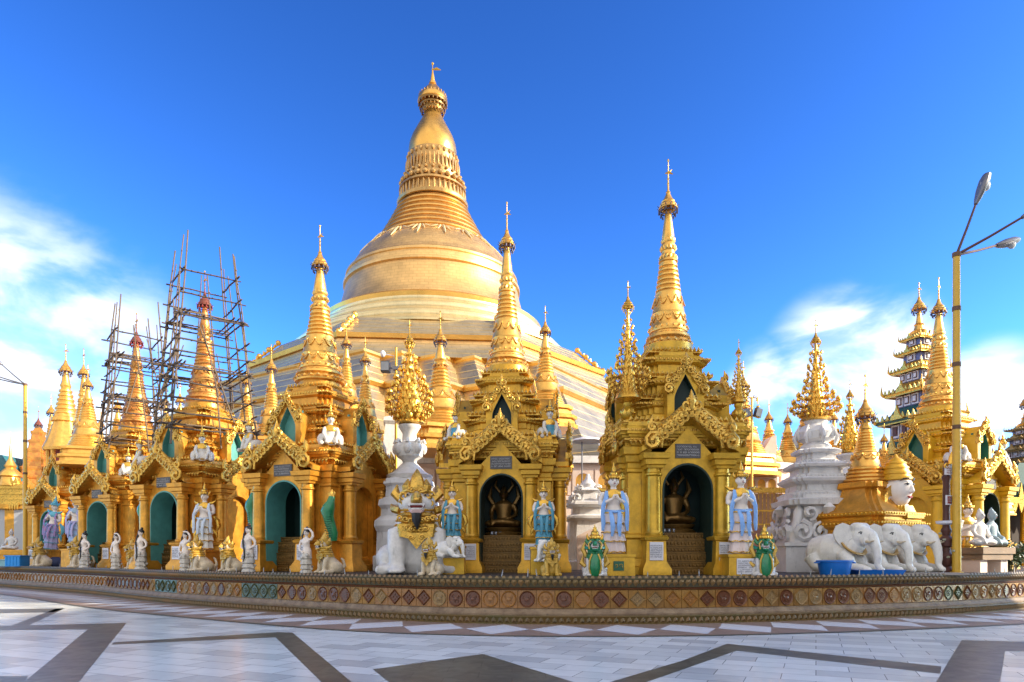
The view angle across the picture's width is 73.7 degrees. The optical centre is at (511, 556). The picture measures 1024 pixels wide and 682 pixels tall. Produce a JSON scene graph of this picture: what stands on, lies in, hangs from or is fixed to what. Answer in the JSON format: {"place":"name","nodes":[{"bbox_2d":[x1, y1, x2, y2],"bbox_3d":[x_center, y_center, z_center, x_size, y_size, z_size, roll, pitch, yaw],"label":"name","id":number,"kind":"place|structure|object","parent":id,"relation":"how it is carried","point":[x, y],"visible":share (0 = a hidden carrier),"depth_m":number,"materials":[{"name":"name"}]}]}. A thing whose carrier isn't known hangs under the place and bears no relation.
{"place":"outdoors","nodes":[
{"label":"outdoors","id":0,"kind":"place"},
{"bbox_2d":[341,321,358,407],"bbox_3d":[-7.275,-7.952,30.000,1.700,4.804,1.700,0,0,-20],"label":"stupa","id":1,"kind":"object","parent":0,"point":[346,371],"visible":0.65,"depth_m":29.84,"materials":[{"name":"paint"}]},
{"bbox_2d":[383,416,402,467],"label":"white pillar","id":2,"kind":"structure","parent":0,"point":[389,432],"depth_m":27.49,"materials":[{"name":"paint"}]},
{"bbox_2d":[0,595,1023,681],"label":"plaza floor","id":3,"kind":"structure","parent":0,"point":[354,656],"depth_m":11.54,"materials":[{"name":"tile"}]},
{"bbox_2d":[0,565,1023,624],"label":"terrace wall","id":4,"kind":"structure","parent":3,"relation":"on","point":[578,600],"depth_m":17.44,"materials":[{"name":"stone"}]},
{"bbox_2d":[3,555,30,565],"bbox_3d":[-25.063,0.200,34.600,0.840,0.560,0.780,0,0,0],"label":"plastic crate","id":5,"kind":"object","parent":4,"relation":"on","point":[17,560],"visible":0.99,"depth_m":34.25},
{"bbox_2d":[78,531,90,567],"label":"figure statue","id":6,"kind":"object","parent":4,"relation":"on","point":[84,557],"visible":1,"depth_m":29.78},
{"bbox_2d":[110,532,122,568],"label":"figure statue","id":7,"kind":"object","parent":4,"relation":"on","point":[116,560],"visible":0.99,"depth_m":26.90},
{"bbox_2d":[134,527,147,569],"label":"figure statue","id":8,"kind":"object","parent":4,"relation":"on","point":[140,554],"visible":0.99,"depth_m":25.68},
{"bbox_2d":[178,530,190,570],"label":"figure statue","id":9,"kind":"object","parent":4,"relation":"on","point":[184,559],"visible":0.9,"depth_m":23.20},
{"bbox_2d":[0,608,1023,681],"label":"floor band","id":10,"kind":"object","parent":3,"relation":"on","point":[969,660],"visible":1,"depth_m":10.22,"materials":[{"name":"grey tile"}]},
{"bbox_2d":[0,587,1023,635],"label":"border","id":11,"kind":"object","parent":3,"relation":"on","point":[529,631],"visible":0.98,"depth_m":16.35,"materials":[{"name":"tile"}]},
{"bbox_2d":[0,589,1023,634],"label":"border diamonds","id":12,"kind":"object","parent":11,"relation":"on","point":[562,629],"visible":1,"depth_m":16.31,"materials":[{"name":"tile"}]},
{"bbox_2d":[0,594,1023,636],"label":"border edge","id":13,"kind":"object","parent":11,"relation":"on","point":[510,635],"visible":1,"depth_m":14.76,"materials":[{"name":"green tile"}]},
{"bbox_2d":[0,0,1023,458],"label":"sky","id":14,"kind":"structure","parent":0,"point":[828,159],"materials":[{"name":"blue"}]},
{"bbox_2d":[57,566,1023,575],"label":"terrace","id":15,"kind":"structure","parent":0,"point":[580,573],"depth_m":19.94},
{"bbox_2d":[0,361,27,554],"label":"lamp post","id":16,"kind":"object","parent":15,"relation":"on","point":[25,512],"visible":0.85,"depth_m":37.91,"materials":[{"name":"metal"}]},
{"bbox_2d":[0,431,31,549],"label":"hall","id":17,"kind":"structure","parent":15,"relation":"on","point":[11,488],"depth_m":49.95,"materials":[{"name":"gold metal"}]},
{"bbox_2d":[0,406,45,545],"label":"temple tower","id":18,"kind":"structure","parent":15,"relation":"on","point":[36,457],"depth_m":51.15,"materials":[{"name":"gold metal"}]},
{"bbox_2d":[29,537,51,565],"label":"lion statue","id":19,"kind":"object","parent":15,"relation":"on","point":[40,557],"visible":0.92,"depth_m":33.99,"materials":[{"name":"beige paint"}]},
{"bbox_2d":[45,550,60,557],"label":"statue block","id":20,"kind":"structure","parent":15,"relation":"on","point":[53,553],"depth_m":34.53,"materials":[{"name":"orange metal"}]},
{"bbox_2d":[42,497,64,549],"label":"celestial statue","id":21,"kind":"object","parent":20,"relation":"on","point":[50,533],"visible":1,"depth_m":34.80,"materials":[{"name":"purple paint"}]},
{"bbox_2d":[36,344,76,485],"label":"pavilion tower","id":22,"kind":"structure","parent":15,"relation":"on","point":[61,428],"depth_m":46.37,"materials":[{"name":"gold metal"}]},
{"bbox_2d":[25,348,89,564],"bbox_3d":[-24.256,-5.641,38.259,4.819,12.242,4.360,0,0,22],"label":"shrine","id":23,"kind":"object","parent":15,"relation":"on","point":[41,496],"visible":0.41,"depth_m":36.84,"materials":[{"name":"gold metal"}]},
{"bbox_2d":[56,364,102,467],"bbox_3d":[-22.986,-7.655,37.000,2.500,5.598,2.500,0,0,-20],"label":"stupa","id":24,"kind":"object","parent":23,"relation":"on","point":[78,448],"visible":0.85,"depth_m":36.37,"materials":[{"name":"paint"}]},
{"bbox_2d":[60,549,69,566],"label":"statue block","id":25,"kind":"structure","parent":15,"relation":"on","point":[65,559],"depth_m":31.16,"materials":[{"name":"gold metal"}]},
{"bbox_2d":[65,500,77,547],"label":"celestial statue","id":26,"kind":"object","parent":25,"relation":"on","point":[71,528],"visible":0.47,"depth_m":31.30,"materials":[{"name":"blue stone"}]},
{"bbox_2d":[65,535,95,567],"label":"lion statue","id":27,"kind":"object","parent":15,"relation":"on","point":[73,548],"visible":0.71,"depth_m":30.36,"materials":[{"name":"beige paint"}]},
{"bbox_2d":[69,313,157,567],"bbox_3d":[-18.036,-5.585,32.363,4.819,12.130,4.360,0,0,24],"label":"shrine","id":28,"kind":"object","parent":15,"relation":"on","point":[103,497],"visible":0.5,"depth_m":31.03,"materials":[{"name":"gold metal"}]},
{"bbox_2d":[94,294,171,452],"bbox_3d":[-18.014,-8.360,32.605,3.147,7.540,3.156,0,0,-40],"label":"bamboo scaffolding","id":29,"kind":"object","parent":28,"relation":"on","point":[117,354],"visible":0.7,"depth_m":31.92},
{"bbox_2d":[129,271,249,569],"bbox_3d":[-12.611,-5.585,27.561,4.819,12.130,4.360,0,0,23],"label":"shrine","id":30,"kind":"object","parent":15,"relation":"on","point":[167,479],"visible":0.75,"depth_m":26.34,"materials":[{"name":"gold metal"}]},
{"bbox_2d":[190,427,214,461],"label":"sphinx statue","id":31,"kind":"object","parent":30,"relation":"on","point":[202,450],"visible":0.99,"depth_m":25.52,"materials":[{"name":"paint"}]},
{"bbox_2d":[147,230,263,448],"bbox_3d":[-12.495,-8.677,27.804,3.767,8.937,3.731,0,0,-38],"label":"bamboo scaffolding","id":32,"kind":"object","parent":30,"relation":"on","point":[176,365],"visible":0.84,"depth_m":27.22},
{"bbox_2d":[186,534,217,570],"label":"lion statue","id":33,"kind":"object","parent":15,"relation":"on","point":[199,560],"visible":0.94,"depth_m":22.72,"materials":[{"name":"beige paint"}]},
{"bbox_2d":[190,550,220,569],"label":"statue block","id":34,"kind":"structure","parent":15,"relation":"on","point":[210,554],"depth_m":24.33,"materials":[{"name":"orange metal"}]},
{"bbox_2d":[191,482,220,549],"bbox_3d":[-10.984,-1.460,24.370,1.172,2.420,0.616,0,0,8],"label":"celestial statue","id":35,"kind":"object","parent":34,"relation":"on","point":[204,531],"visible":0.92,"depth_m":24.25,"materials":[{"name":"white paint"}]},
{"bbox_2d":[217,535,243,571],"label":"lion statue","id":36,"kind":"object","parent":15,"relation":"on","point":[230,561],"visible":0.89,"depth_m":22.13,"materials":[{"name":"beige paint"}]},
{"bbox_2d":[240,523,255,571],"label":"figure statue","id":37,"kind":"object","parent":15,"relation":"on","point":[247,558],"visible":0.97,"depth_m":21.29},
{"bbox_2d":[298,526,313,572],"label":"figure statue","id":38,"kind":"object","parent":15,"relation":"on","point":[305,559],"visible":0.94,"depth_m":19.91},
{"bbox_2d":[239,225,395,571],"bbox_3d":[-6.899,-5.641,23.958,4.819,12.242,4.360,0,0,21],"label":"shrine","id":39,"kind":"object","parent":15,"relation":"on","point":[293,472],"visible":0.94,"depth_m":22.82,"materials":[{"name":"gold metal"}]},
{"bbox_2d":[237,414,261,451],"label":"sphinx statue","id":40,"kind":"object","parent":39,"relation":"on","point":[248,438],"visible":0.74,"depth_m":23.14,"materials":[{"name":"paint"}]},
{"bbox_2d":[320,489,337,540],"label":"serpent statue","id":41,"kind":"object","parent":39,"relation":"on","point":[327,509],"visible":0.95,"depth_m":21.42,"materials":[{"name":"green paint"}]},
{"bbox_2d":[317,405,343,446],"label":"sphinx statue","id":42,"kind":"object","parent":39,"relation":"on","point":[330,433],"visible":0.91,"depth_m":21.95,"materials":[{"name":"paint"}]},
{"bbox_2d":[313,531,345,573],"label":"lion statue","id":43,"kind":"object","parent":15,"relation":"on","point":[329,562],"visible":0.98,"depth_m":19.72,"materials":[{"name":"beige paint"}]},
{"bbox_2d":[380,347,398,468],"bbox_3d":[-4.694,-3.772,26.133,0.720,8.504,0.335,0,0,0],"label":"floodlight pole","id":44,"kind":"object","parent":15,"relation":"on","point":[386,367],"visible":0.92,"depth_m":26.14,"materials":[{"name":"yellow metal"}]},
{"bbox_2d":[373,423,441,570],"bbox_3d":[-3.675,-2.118,24.500,2.285,5.196,2.285,0,0,0],"label":"white urn","id":45,"kind":"object","parent":15,"relation":"on","point":[409,449],"visible":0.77,"depth_m":23.95,"materials":[{"name":"paint"}]},
{"bbox_2d":[385,319,433,424],"bbox_3d":[-3.675,-6.602,24.500,1.759,3.832,1.770,0,0,0],"label":"golden tree","id":46,"kind":"object","parent":45,"relation":"on","point":[409,405],"visible":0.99,"depth_m":24.14,"materials":[{"name":"gold metal"}]},
{"bbox_2d":[375,469,454,574],"bbox_3d":[-2.711,-0.984,19.617,2.407,2.989,2.666,0,0,-6],"label":"lion statue","id":47,"kind":"object","parent":15,"relation":"on","point":[416,510],"visible":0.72,"depth_m":18.76,"materials":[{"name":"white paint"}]},
{"bbox_2d":[418,535,443,575],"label":"lion statue","id":48,"kind":"object","parent":15,"relation":"on","point":[431,565],"visible":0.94,"depth_m":17.41,"materials":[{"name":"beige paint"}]},
{"bbox_2d":[443,545,465,573],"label":"statue block","id":49,"kind":"structure","parent":15,"relation":"on","point":[459,564],"depth_m":18.84,"materials":[{"name":"yellow metal"}]},
{"bbox_2d":[435,536,465,557],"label":"elephant statue","id":50,"kind":"object","parent":49,"relation":"on","point":[448,547],"visible":0.92,"depth_m":18.16,"materials":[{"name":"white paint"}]},
{"bbox_2d":[438,481,467,537],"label":"celestial statue","id":51,"kind":"object","parent":49,"relation":"on","point":[452,525],"visible":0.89,"depth_m":19.09,"materials":[{"name":"teal paint"}]},
{"bbox_2d":[434,202,573,572],"bbox_3d":[-0.190,-5.585,22.154,4.385,12.130,4.142,0,0,5],"label":"shrine","id":52,"kind":"object","parent":15,"relation":"on","point":[502,416],"visible":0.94,"depth_m":21.01,"materials":[{"name":"gold metal"}]},
{"bbox_2d":[443,405,465,440],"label":"sphinx statue","id":53,"kind":"object","parent":52,"relation":"on","point":[454,427],"visible":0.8,"depth_m":20.97,"materials":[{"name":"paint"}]},
{"bbox_2d":[485,480,520,534],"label":"buddha statue","id":54,"kind":"object","parent":52,"relation":"on","point":[505,522],"visible":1,"depth_m":21.70,"materials":[{"name":"brown metal"}]},
{"bbox_2d":[537,400,562,439],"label":"sphinx statue","id":55,"kind":"object","parent":52,"relation":"on","point":[550,424],"visible":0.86,"depth_m":20.69,"materials":[{"name":"paint"}]},
{"bbox_2d":[529,547,543,574],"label":"statue block","id":56,"kind":"structure","parent":15,"relation":"on","point":[535,567],"depth_m":18.24,"materials":[{"name":"yellow metal"}]},
{"bbox_2d":[527,480,558,545],"bbox_3d":[0.861,-1.188,18.578,0.879,1.815,0.462,0,0,-2],"label":"celestial statue","id":57,"kind":"object","parent":56,"relation":"on","point":[543,527],"visible":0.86,"depth_m":18.50,"materials":[{"name":"teal paint"}]},
{"bbox_2d":[540,537,561,575],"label":"lion statue","id":58,"kind":"object","parent":15,"relation":"on","point":[550,566],"visible":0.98,"depth_m":16.85,"materials":[{"name":"yellow paint"}]},
{"bbox_2d":[566,474,605,569],"bbox_3d":[2.893,-1.336,25.965,1.900,3.632,1.970,0,0,0],"label":"white shrine","id":59,"kind":"object","parent":15,"relation":"on","point":[583,518],"visible":0.74,"depth_m":25.35,"materials":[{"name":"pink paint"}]},
{"bbox_2d":[572,436,599,482],"bbox_3d":[3.325,-2.404,30.000,1.500,5.768,1.427,0,0,0],"label":"parasol","id":60,"kind":"object","parent":15,"relation":"on","point":[587,440],"visible":0.66,"depth_m":29.98,"materials":[{"name":"grey metal"}]},
{"bbox_2d":[579,525,609,575],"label":"dragon statue","id":61,"kind":"object","parent":15,"relation":"on","point":[595,555],"visible":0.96,"depth_m":16.76,"materials":[{"name":"green paint"}]},
{"bbox_2d":[417,456,792,535],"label":"base wall","id":62,"kind":"structure","parent":15,"relation":"on","point":[591,466],"depth_m":33.96,"materials":[{"name":"white paint"}]},
{"bbox_2d":[239,367,257,435],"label":"stupa","id":63,"kind":"object","parent":62,"relation":"on","point":[248,409],"visible":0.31,"depth_m":35.78,"materials":[{"name":"paint"}]},
{"bbox_2d":[253,344,278,441],"bbox_3d":[-11.985,-7.696,34.000,2.100,5.787,2.100,0,0,-20],"label":"stupa","id":64,"kind":"object","parent":62,"relation":"on","point":[271,401],"visible":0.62,"depth_m":33.75,"materials":[{"name":"paint"}]},
{"bbox_2d":[358,337,383,441],"bbox_3d":[-7.095,-7.861,33.000,1.900,5.575,1.900,0,0,-20],"label":"stupa","id":65,"kind":"object","parent":62,"relation":"on","point":[365,391],"visible":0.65,"depth_m":32.80,"materials":[{"name":"paint"}]},
{"bbox_2d":[416,311,455,457],"bbox_3d":[-3.360,-8.189,32.000,3.100,6.697,3.100,0,0,-20],"label":"stupa","id":66,"kind":"object","parent":62,"relation":"on","point":[437,420],"visible":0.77,"depth_m":31.34,"materials":[{"name":"paint"}]},
{"bbox_2d":[761,400,782,461],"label":"stupa","id":67,"kind":"object","parent":62,"relation":"on","point":[768,432],"visible":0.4,"depth_m":37.81,"materials":[{"name":"paint"}]},
{"bbox_2d":[778,403,796,462],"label":"stupa","id":68,"kind":"object","parent":62,"relation":"on","point":[787,448],"visible":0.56,"depth_m":39.68,"materials":[{"name":"paint"}]},
{"bbox_2d":[604,554,635,575],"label":"statue block","id":69,"kind":"structure","parent":15,"relation":"on","point":[621,565],"depth_m":17.30,"materials":[{"name":"yellow metal"}]},
{"bbox_2d":[598,462,628,553],"bbox_3d":[2.635,-1.266,17.671,0.826,2.372,0.604,0,0,-4],"label":"celestial statue","id":70,"kind":"object","parent":69,"relation":"on","point":[613,497],"visible":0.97,"depth_m":17.54,"materials":[{"name":"white paint"}]},
{"bbox_2d":[597,159,751,574],"bbox_3d":[4.634,-5.641,19.948,3.818,12.242,4.229,0,0,-3],"label":"shrine","id":71,"kind":"object","parent":15,"relation":"on","point":[689,427],"visible":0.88,"depth_m":18.54,"materials":[{"name":"yellow metal"}]},
{"bbox_2d":[619,402,636,424],"bbox_3d":[3.161,-3.890,18.621,0.458,0.620,0.481,0,0,0],"label":"finial pot","id":72,"kind":"object","parent":71,"relation":"on","point":[627,412],"visible":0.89,"depth_m":18.49,"materials":[{"name":"yellow metal"}]},
{"bbox_2d":[605,281,650,403],"bbox_3d":[3.165,-5.867,18.622,1.252,3.333,1.256,0,0,0],"label":"golden tree","id":73,"kind":"object","parent":72,"relation":"in","point":[627,389],"visible":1,"depth_m":18.47,"materials":[{"name":"gold metal"}]},
{"bbox_2d":[664,470,695,532],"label":"buddha statue","id":74,"kind":"object","parent":71,"relation":"on","point":[676,517],"visible":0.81,"depth_m":19.48,"materials":[{"name":"brown metal"}]},
{"bbox_2d":[730,403,747,425],"bbox_3d":[6.237,-3.890,18.783,0.458,0.620,0.481,0,0,0],"label":"finial pot","id":75,"kind":"object","parent":71,"relation":"on","point":[738,411],"visible":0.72,"depth_m":18.66,"materials":[{"name":"yellow metal"}]},
{"bbox_2d":[726,339,750,403],"bbox_3d":[6.239,-5.097,18.783,0.650,1.795,0.652,0,0,0],"label":"golden tree","id":76,"kind":"object","parent":75,"relation":"on","point":[739,393],"visible":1,"depth_m":18.70,"materials":[{"name":"gold metal"}]},
{"bbox_2d":[719,554,754,575],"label":"statue block","id":77,"kind":"structure","parent":15,"relation":"on","point":[733,564],"depth_m":17.28,"materials":[{"name":"yellow metal"}]},
{"bbox_2d":[725,461,757,553],"bbox_3d":[5.933,-1.290,17.670,0.843,2.420,0.616,0,0,-6],"label":"celestial statue","id":78,"kind":"object","parent":77,"relation":"on","point":[740,531],"visible":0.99,"depth_m":17.54,"materials":[{"name":"white paint"}]},
{"bbox_2d":[744,395,762,486],"bbox_3d":[10.869,-3.433,30.906,0.935,7.825,0.359,0,0,0],"label":"floodlight pole","id":79,"kind":"object","parent":15,"relation":"on","point":[757,413],"visible":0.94,"depth_m":30.95,"materials":[{"name":"metal"}]},
{"bbox_2d":[744,436,776,493],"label":"white block","id":80,"kind":"structure","parent":15,"relation":"on","point":[769,445],"depth_m":32.84,"materials":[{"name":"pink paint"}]},
{"bbox_2d":[741,361,781,476],"bbox_3d":[11.179,-6.645,33.000,2.800,5.617,2.800,0,0,-20],"label":"stupa","id":81,"kind":"object","parent":80,"relation":"on","point":[764,465],"visible":0.27,"depth_m":32.01,"materials":[{"name":"paint"}]},
{"bbox_2d":[749,524,778,575],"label":"dragon statue","id":82,"kind":"object","parent":15,"relation":"on","point":[766,559],"visible":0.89,"depth_m":17.01,"materials":[{"name":"green paint"}]},
{"bbox_2d":[747,488,785,553],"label":"wall","id":83,"kind":"structure","parent":15,"relation":"on","point":[764,503],"depth_m":30.31,"materials":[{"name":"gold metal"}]},
{"bbox_2d":[767,419,850,571],"bbox_3d":[10.057,-2.006,22.600,2.880,4.972,2.736,0,0,4],"label":"white urn","id":84,"kind":"object","parent":15,"relation":"on","point":[813,480],"visible":0.72,"depth_m":21.84,"materials":[{"name":"stone"}]},
{"bbox_2d":[789,320,842,422],"bbox_3d":[10.057,-6.145,22.600,1.639,3.419,1.639,0,0,0],"label":"golden tree","id":85,"kind":"object","parent":84,"relation":"on","point":[815,406],"visible":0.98,"depth_m":22.40,"materials":[{"name":"gold metal"}]},
{"bbox_2d":[814,560,855,574],"bbox_3d":[8.647,0.285,18.300,0.926,0.390,0.926,0,0,-39],"label":"plastic tub","id":86,"kind":"object","parent":15,"relation":"on","point":[837,567],"visible":0.95,"depth_m":17.96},
{"bbox_2d":[904,572,969,574],"bbox_3d":[11.002,0.472,19.675,3.300,0.055,1.650,0,0,0],"label":"elephant ledge","id":87,"kind":"object","parent":15,"relation":"on","point":[950,573],"visible":0.43,"depth_m":18.85,"materials":[{"name":"grey stone"}]},
{"bbox_2d":[804,523,884,571],"bbox_3d":[9.498,-0.253,19.474,1.381,1.410,2.249,0,0,-33],"label":"elephant statue","id":88,"kind":"object","parent":87,"relation":"on","point":[843,541],"visible":0.76,"depth_m":19.06,"materials":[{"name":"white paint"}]},
{"bbox_2d":[816,374,929,533],"bbox_3d":[11.126,-2.634,21.500,2.632,6.227,2.632,0,0,-30],"label":"golden stupa","id":89,"kind":"object","parent":87,"relation":"on","point":[862,486],"visible":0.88,"depth_m":21.02,"materials":[{"name":"gold metal"}]},
{"bbox_2d":[896,505,923,520],"bbox_3d":[11.921,-0.544,21.100,1.120,2.049,1.120,0,0,-30],"label":"head pedestal","id":90,"kind":"object","parent":89,"relation":"on","point":[913,516],"visible":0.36,"depth_m":20.70,"materials":[{"name":"yellow metal"}]},
{"bbox_2d":[883,454,914,504],"bbox_3d":[11.876,-2.260,21.115,0.952,1.859,0.987,0,0,2],"label":"giant head","id":91,"kind":"object","parent":90,"relation":"on","point":[898,477],"visible":0.66,"depth_m":20.78},
{"bbox_2d":[865,523,916,571],"bbox_3d":[10.665,-0.253,19.974,1.381,1.410,2.249,0,0,-31],"label":"elephant statue","id":92,"kind":"object","parent":87,"relation":"on","point":[892,536],"visible":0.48,"depth_m":19.40,"materials":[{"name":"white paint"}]},
{"bbox_2d":[897,524,945,571],"bbox_3d":[11.803,-0.253,20.474,1.381,1.410,2.249,0,0,-31],"label":"elephant statue","id":93,"kind":"object","parent":87,"relation":"on","point":[922,536],"visible":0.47,"depth_m":19.88,"materials":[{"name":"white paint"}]},
{"bbox_2d":[935,452,962,571],"bbox_3d":[12.667,-1.279,19.850,0.737,3.518,0.658,0,0,-20],"label":"shrine post","id":94,"kind":"object","parent":15,"relation":"on","point":[946,529],"visible":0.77,"depth_m":19.79,"materials":[{"name":"red paint"}]},
{"bbox_2d":[881,277,1019,568],"bbox_3d":[17.817,-5.557,28.075,4.819,12.074,4.360,0,0,-30],"label":"shrine","id":95,"kind":"object","parent":15,"relation":"on","point":[988,480],"visible":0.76,"depth_m":27.02,"materials":[{"name":"yellow paint"}]},
{"bbox_2d":[951,547,1015,572],"bbox_3d":[14.694,0.096,21.439,1.500,0.769,1.200,0,0,-22],"label":"stone pedestal","id":96,"kind":"object","parent":15,"relation":"on","point":[980,559],"visible":0.77,"depth_m":20.99,"materials":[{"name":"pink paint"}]},
{"bbox_2d":[961,496,978,547],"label":"celestial statue","id":97,"kind":"object","parent":96,"relation":"on","point":[967,520],"visible":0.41,"depth_m":22.36,"materials":[{"name":"gold stone"}]},
{"bbox_2d":[969,508,996,545],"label":"buddha statue","id":98,"kind":"object","parent":96,"relation":"on","point":[979,529],"visible":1,"depth_m":20.88,"materials":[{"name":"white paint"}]},
{"bbox_2d":[985,507,1007,546],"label":"buddha statue","id":99,"kind":"object","parent":96,"relation":"on","point":[998,537],"visible":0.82,"depth_m":21.48,"materials":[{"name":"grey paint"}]},
{"bbox_2d":[951,172,1023,572],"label":"lamp post","id":100,"kind":"object","parent":15,"relation":"on","point":[984,185],"visible":0.99,"depth_m":19.52,"materials":[{"name":"metal"}]},
{"bbox_2d":[999,532,1023,571],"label":"shrub","id":101,"kind":"object","parent":15,"relation":"on","point":[1018,558],"visible":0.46,"depth_m":22.38,"materials":[{"name":"green plant"}]},
{"bbox_2d":[1010,463,1023,565],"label":"temple hall","id":102,"kind":"structure","parent":15,"relation":"on","point":[1017,526],"depth_m":36.75,"materials":[{"name":"yellow metal"}]},
{"bbox_2d":[992,399,1023,463],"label":"tiered tower","id":103,"kind":"structure","parent":102,"relation":"on","point":[1014,450],"depth_m":39.83,"materials":[{"name":"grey metal"}]},
{"bbox_2d":[534,306,577,434],"bbox_3d":[1.560,-8.845,32.000,2.500,5.850,2.500,0,0,-20],"label":"stupa","id":104,"kind":"object","parent":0,"point":[546,381],"visible":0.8,"depth_m":31.53,"materials":[{"name":"paint"}]},
{"bbox_2d":[836,453,852,473],"bbox_3d":[13.365,-1.785,27.000,2.000,4.530,2.000,0,0,0],"label":"white urn","id":105,"kind":"object","parent":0,"point":[846,457],"visible":0.1,"depth_m":26.75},
{"bbox_2d":[836,384,860,452],"bbox_3d":[13.360,-5.521,27.000,1.137,2.942,1.142,0,0,0],"label":"golden tree","id":106,"kind":"object","parent":105,"relation":"on","point":[848,435],"visible":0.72,"depth_m":26.82,"materials":[{"name":"gold metal"}]},
{"bbox_2d":[873,282,968,458],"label":"tiered tower","id":107,"kind":"structure","parent":0,"point":[906,394],"depth_m":37.65,"materials":[{"name":"gold metal"}]},
{"label":"upper terrace floor","id":108,"kind":"structure","parent":0,"visible":0},
{"bbox_2d":[153,62,607,455],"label":"great stupa","id":109,"kind":"object","parent":108,"relation":"on","point":[426,256],"visible":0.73,"depth_m":113.18,"materials":[{"name":"gold metal"}]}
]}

